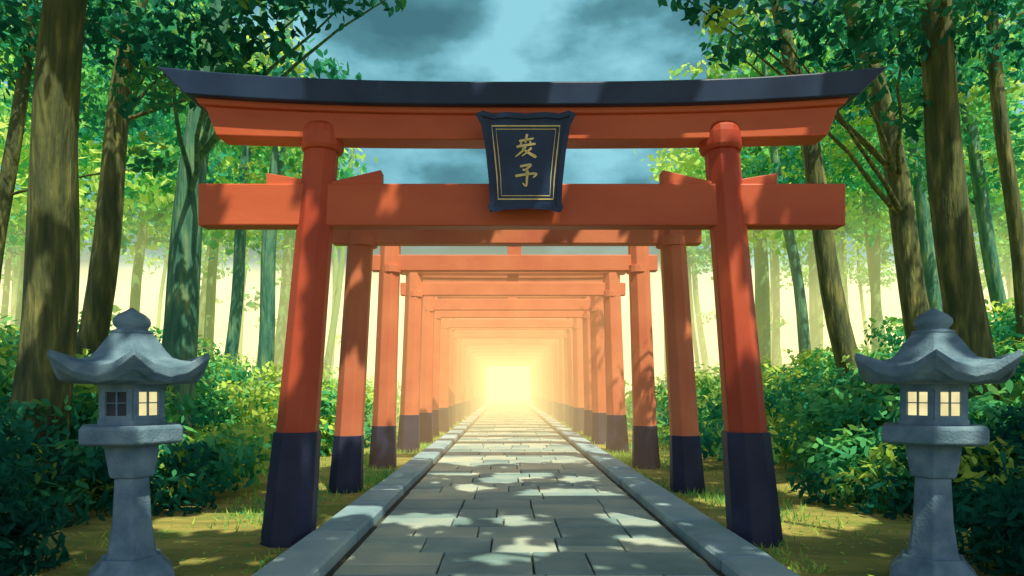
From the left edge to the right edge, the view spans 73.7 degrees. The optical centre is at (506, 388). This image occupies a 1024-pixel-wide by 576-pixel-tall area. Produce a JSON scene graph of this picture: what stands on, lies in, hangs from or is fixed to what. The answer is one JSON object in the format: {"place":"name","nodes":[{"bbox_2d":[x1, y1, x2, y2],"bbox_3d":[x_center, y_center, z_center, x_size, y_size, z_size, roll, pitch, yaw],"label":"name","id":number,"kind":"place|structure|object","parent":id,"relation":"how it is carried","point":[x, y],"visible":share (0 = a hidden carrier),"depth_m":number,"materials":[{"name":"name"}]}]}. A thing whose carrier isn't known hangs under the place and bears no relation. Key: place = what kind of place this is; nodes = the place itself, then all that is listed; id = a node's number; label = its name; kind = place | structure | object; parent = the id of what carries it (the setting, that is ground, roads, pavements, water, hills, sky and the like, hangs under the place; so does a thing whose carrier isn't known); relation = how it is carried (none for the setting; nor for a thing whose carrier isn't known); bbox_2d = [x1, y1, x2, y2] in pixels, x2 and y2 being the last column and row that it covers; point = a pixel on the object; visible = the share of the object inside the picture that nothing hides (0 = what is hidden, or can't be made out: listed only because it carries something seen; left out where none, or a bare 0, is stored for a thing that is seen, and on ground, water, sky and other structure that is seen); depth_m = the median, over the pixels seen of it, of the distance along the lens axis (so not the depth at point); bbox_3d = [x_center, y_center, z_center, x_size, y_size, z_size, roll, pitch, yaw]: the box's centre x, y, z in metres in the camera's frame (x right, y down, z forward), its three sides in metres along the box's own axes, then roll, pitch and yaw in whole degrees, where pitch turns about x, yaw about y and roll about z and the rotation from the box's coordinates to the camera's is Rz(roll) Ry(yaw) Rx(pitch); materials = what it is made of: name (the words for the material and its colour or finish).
{"place":"outdoors","nodes":[
{"label":"outdoors","id":0,"kind":"place"},
{"bbox_2d":[13,461,1000,575],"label":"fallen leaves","id":1,"kind":"object","parent":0,"point":[845,562],"visible":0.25,"depth_m":6.60,"materials":[{"name":"yellow plant"}]},
{"bbox_2d":[485,366,530,401],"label":"torii gate","id":2,"kind":"structure","parent":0,"point":[485,380],"depth_m":65.78,"materials":[{"name":"paint"}]},
{"bbox_2d":[480,361,536,406],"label":"torii gate","id":3,"kind":"structure","parent":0,"point":[510,362],"depth_m":54.68,"materials":[{"name":"paint"}]},
{"bbox_2d":[481,363,535,406],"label":"torii gate","id":4,"kind":"structure","parent":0,"point":[534,385],"depth_m":56.63,"materials":[{"name":"paint"}]},
{"bbox_2d":[483,363,533,405],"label":"torii gate","id":5,"kind":"structure","parent":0,"point":[510,364],"depth_m":59.16,"materials":[{"name":"paint"}]},
{"bbox_2d":[484,365,532,404],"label":"torii gate","id":6,"kind":"structure","parent":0,"point":[512,365],"depth_m":63.45,"materials":[{"name":"paint"}]},
{"bbox_2d":[0,0,1023,389],"label":"sky","id":7,"kind":"structure","parent":0,"point":[428,40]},
{"bbox_2d":[13,390,1023,575],"bbox_3d":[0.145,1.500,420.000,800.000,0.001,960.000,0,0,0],"label":"ground","id":8,"kind":"structure","parent":0,"point":[862,558],"depth_m":7.12,"materials":[{"name":"green plant"}]},
{"bbox_2d":[0,411,71,575],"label":"shrub","id":9,"kind":"object","parent":8,"relation":"on","point":[20,527],"visible":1,"depth_m":5.56,"materials":[{"name":"green plant"}]},
{"bbox_2d":[0,0,86,503],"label":"cedar tree","id":10,"kind":"object","parent":8,"relation":"on","point":[50,302],"visible":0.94,"depth_m":8.79,"materials":[{"name":"brown plant"}]},
{"bbox_2d":[0,399,220,530],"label":"shrub","id":11,"kind":"object","parent":8,"relation":"on","point":[172,498],"visible":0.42,"depth_m":8.18,"materials":[{"name":"green plant"}]},
{"bbox_2d":[0,0,244,282],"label":"cedar tree","id":12,"kind":"object","parent":8,"relation":"on","point":[24,55],"visible":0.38,"depth_m":13.96,"materials":[{"name":"green plant"}]},
{"bbox_2d":[47,308,209,575],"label":"stone lantern","id":13,"kind":"object","parent":8,"relation":"on","point":[130,367],"visible":1,"depth_m":5.03,"materials":[{"name":"stone"}]},
{"bbox_2d":[107,392,125,415],"bbox_3d":[-2.855,0.112,5.012,0.156,0.175,0.006,0,0,0],"label":"window pane","id":14,"kind":"structure","parent":13,"relation":"in","point":[111,396],"depth_m":5.01,"materials":[{"name":"black glass"}]},
{"bbox_2d":[139,392,156,415],"bbox_3d":[-2.693,0.113,5.106,0.006,0.175,0.156,0,0,30],"label":"window pane","id":15,"kind":"structure","parent":13,"relation":"in","point":[142,395],"depth_m":5.12,"materials":[{"name":"yellow paper"}]},
{"bbox_2d":[0,0,361,389],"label":"cedar tree","id":16,"kind":"object","parent":8,"relation":"on","point":[95,322],"visible":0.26,"depth_m":11.84,"materials":[{"name":"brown plant"}]},
{"bbox_2d":[0,311,373,494],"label":"shrub bank","id":17,"kind":"object","parent":8,"relation":"on","point":[215,405],"visible":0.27,"depth_m":12.10,"materials":[{"name":"green plant"}]},
{"bbox_2d":[145,0,302,423],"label":"cedar tree","id":18,"kind":"object","parent":8,"relation":"on","point":[236,305],"visible":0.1,"depth_m":19.89,"materials":[{"name":"green plant"}]},
{"bbox_2d":[137,1,348,421],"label":"cedar tree","id":19,"kind":"object","parent":8,"relation":"on","point":[277,158],"visible":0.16,"depth_m":17.87,"materials":[{"name":"green plant"}]},
{"bbox_2d":[83,0,406,435],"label":"cedar tree","id":20,"kind":"object","parent":8,"relation":"on","point":[198,141],"visible":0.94,"depth_m":9.86,"materials":[{"name":"green plant"}]},
{"bbox_2d":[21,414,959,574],"bbox_3d":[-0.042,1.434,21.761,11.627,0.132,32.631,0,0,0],"label":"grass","id":21,"kind":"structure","parent":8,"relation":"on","point":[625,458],"depth_m":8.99,"materials":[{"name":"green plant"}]},
{"bbox_2d":[477,359,539,408],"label":"torii gate","id":22,"kind":"structure","parent":8,"relation":"on","point":[478,392],"depth_m":49.88,"materials":[{"name":"paint"}]},
{"bbox_2d":[469,349,548,414],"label":"torii gate","id":23,"kind":"structure","parent":8,"relation":"on","point":[509,350],"depth_m":39.02,"materials":[{"name":"paint"}]},
{"bbox_2d":[476,356,541,409],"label":"torii gate","id":24,"kind":"structure","parent":8,"relation":"on","point":[509,357],"depth_m":47.82,"materials":[{"name":"paint"}]},
{"bbox_2d":[471,352,546,413],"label":"torii gate","id":25,"kind":"structure","parent":8,"relation":"on","point":[545,358],"depth_m":40.94,"materials":[{"name":"paint"}]},
{"bbox_2d":[480,359,537,407],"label":"torii gate","id":26,"kind":"structure","parent":8,"relation":"on","point":[511,360],"depth_m":52.49,"materials":[{"name":"paint"}]},
{"bbox_2d":[475,356,542,410],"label":"torii gate","id":27,"kind":"structure","parent":8,"relation":"on","point":[541,384],"depth_m":45.78,"materials":[{"name":"paint"}]},
{"bbox_2d":[473,352,545,411],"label":"torii gate","id":28,"kind":"structure","parent":8,"relation":"on","point":[512,354],"depth_m":43.27,"materials":[{"name":"paint"}]},
{"bbox_2d":[461,339,558,419],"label":"torii gate","id":29,"kind":"structure","parent":8,"relation":"on","point":[464,342],"depth_m":32.20,"materials":[{"name":"paint"}]},
{"bbox_2d":[455,338,564,422],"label":"torii gate","id":30,"kind":"structure","parent":8,"relation":"on","point":[561,413],"depth_m":29.89,"materials":[{"name":"paint"}]},
{"bbox_2d":[466,346,553,415],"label":"torii gate","id":31,"kind":"structure","parent":8,"relation":"on","point":[551,404],"depth_m":36.60,"materials":[{"name":"paint"}]},
{"bbox_2d":[464,344,555,416],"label":"torii gate","id":32,"kind":"structure","parent":8,"relation":"on","point":[553,363],"depth_m":34.17,"materials":[{"name":"paint"}]},
{"bbox_2d":[452,318,568,425],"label":"torii gate","id":33,"kind":"structure","parent":8,"relation":"on","point":[510,334],"depth_m":27.43,"materials":[{"name":"paint"}]},
{"bbox_2d":[448,318,573,427],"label":"torii gate","id":34,"kind":"structure","parent":8,"relation":"on","point":[569,353],"depth_m":25.31,"materials":[{"name":"paint"}]},
{"bbox_2d":[439,318,583,432],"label":"torii gate","id":35,"kind":"structure","parent":8,"relation":"on","point":[574,324],"depth_m":23.23,"materials":[{"name":"paint"}]},
{"bbox_2d":[0,0,1023,428],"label":"distant forest","id":36,"kind":"object","parent":8,"relation":"on","point":[146,194],"visible":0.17,"depth_m":28.52,"materials":[{"name":"green plant"}]},
{"bbox_2d":[432,296,591,437],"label":"torii gate","id":37,"kind":"structure","parent":8,"relation":"on","point":[584,316],"depth_m":20.72,"materials":[{"name":"paint"}]},
{"bbox_2d":[419,276,605,443],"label":"torii gate","id":38,"kind":"structure","parent":8,"relation":"on","point":[592,305],"depth_m":18.41,"materials":[{"name":"paint"}]},
{"bbox_2d":[397,272,628,452],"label":"torii gate","id":39,"kind":"structure","parent":8,"relation":"on","point":[415,289],"depth_m":16.05,"materials":[{"name":"paint"}]},
{"bbox_2d":[369,246,659,468],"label":"torii gate","id":40,"kind":"structure","parent":8,"relation":"on","point":[637,264],"depth_m":12.81,"materials":[{"name":"paint"}]},
{"bbox_2d":[328,230,704,493],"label":"torii gate","id":41,"kind":"structure","parent":8,"relation":"on","point":[685,453],"depth_m":9.84,"materials":[{"name":"paint"}]},
{"bbox_2d":[158,67,886,547],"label":"torii gate","id":42,"kind":"structure","parent":8,"relation":"on","point":[524,135],"depth_m":6.53,"materials":[{"name":"paint"}]},
{"bbox_2d":[663,0,922,427],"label":"cedar tree","id":43,"kind":"object","parent":8,"relation":"on","point":[803,332],"visible":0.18,"depth_m":21.94,"materials":[{"name":"green plant"}]},
{"bbox_2d":[631,295,1023,499],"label":"shrub bank","id":44,"kind":"object","parent":8,"relation":"on","point":[829,404],"visible":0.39,"depth_m":12.23,"materials":[{"name":"green plant"}]},
{"bbox_2d":[657,0,1023,339],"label":"maple tree","id":45,"kind":"object","parent":8,"relation":"on","point":[883,107],"visible":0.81,"depth_m":10.01,"materials":[{"name":"green plant"}]},
{"bbox_2d":[695,0,1020,425],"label":"cedar tree","id":46,"kind":"object","parent":8,"relation":"on","point":[840,330],"visible":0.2,"depth_m":14.86,"materials":[{"name":"green plant"}]},
{"bbox_2d":[740,0,1023,311],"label":"cedar tree","id":47,"kind":"object","parent":8,"relation":"on","point":[924,226],"visible":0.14,"depth_m":19.85,"materials":[{"name":"green plant"}]},
{"bbox_2d":[768,0,1023,356],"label":"cedar tree","id":48,"kind":"object","parent":8,"relation":"on","point":[994,83],"visible":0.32,"depth_m":13.95,"materials":[{"name":"green plant"}]},
{"bbox_2d":[783,406,1023,526],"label":"shrub","id":49,"kind":"object","parent":8,"relation":"on","point":[899,485],"visible":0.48,"depth_m":8.21,"materials":[{"name":"green plant"}]},
{"bbox_2d":[850,0,1023,340],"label":"cedar tree","id":50,"kind":"object","parent":8,"relation":"on","point":[972,117],"visible":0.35,"depth_m":16.86,"materials":[{"name":"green plant"}]},
{"bbox_2d":[854,308,1022,575],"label":"stone lantern","id":51,"kind":"object","parent":8,"relation":"on","point":[934,367],"visible":1,"depth_m":5.04,"materials":[{"name":"stone"}]},
{"bbox_2d":[908,392,927,415],"bbox_3d":[3.083,0.113,5.106,0.006,0.175,0.156,0,0,-30],"label":"window pane","id":52,"kind":"structure","parent":51,"relation":"in","point":[912,396],"depth_m":5.10,"materials":[{"name":"yellow paper"}]},
{"bbox_2d":[941,392,959,415],"bbox_3d":[3.245,0.112,5.012,0.156,0.175,0.006,0,0,0],"label":"window pane","id":53,"kind":"structure","parent":51,"relation":"in","point":[955,396],"depth_m":5.01,"materials":[{"name":"yellow paper"}]},
{"bbox_2d":[910,0,1023,456],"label":"cedar tree","id":54,"kind":"object","parent":8,"relation":"on","point":[962,296],"visible":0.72,"depth_m":9.82,"materials":[{"name":"brown plant"}]},
{"bbox_2d":[911,449,1023,575],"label":"shrub","id":55,"kind":"object","parent":8,"relation":"on","point":[997,535],"visible":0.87,"depth_m":5.54,"materials":[{"name":"green plant"}]},
{"bbox_2d":[252,396,798,575],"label":"stone path","id":56,"kind":"structure","parent":0,"point":[507,486],"depth_m":7.40,"materials":[{"name":"stone"}]}
]}

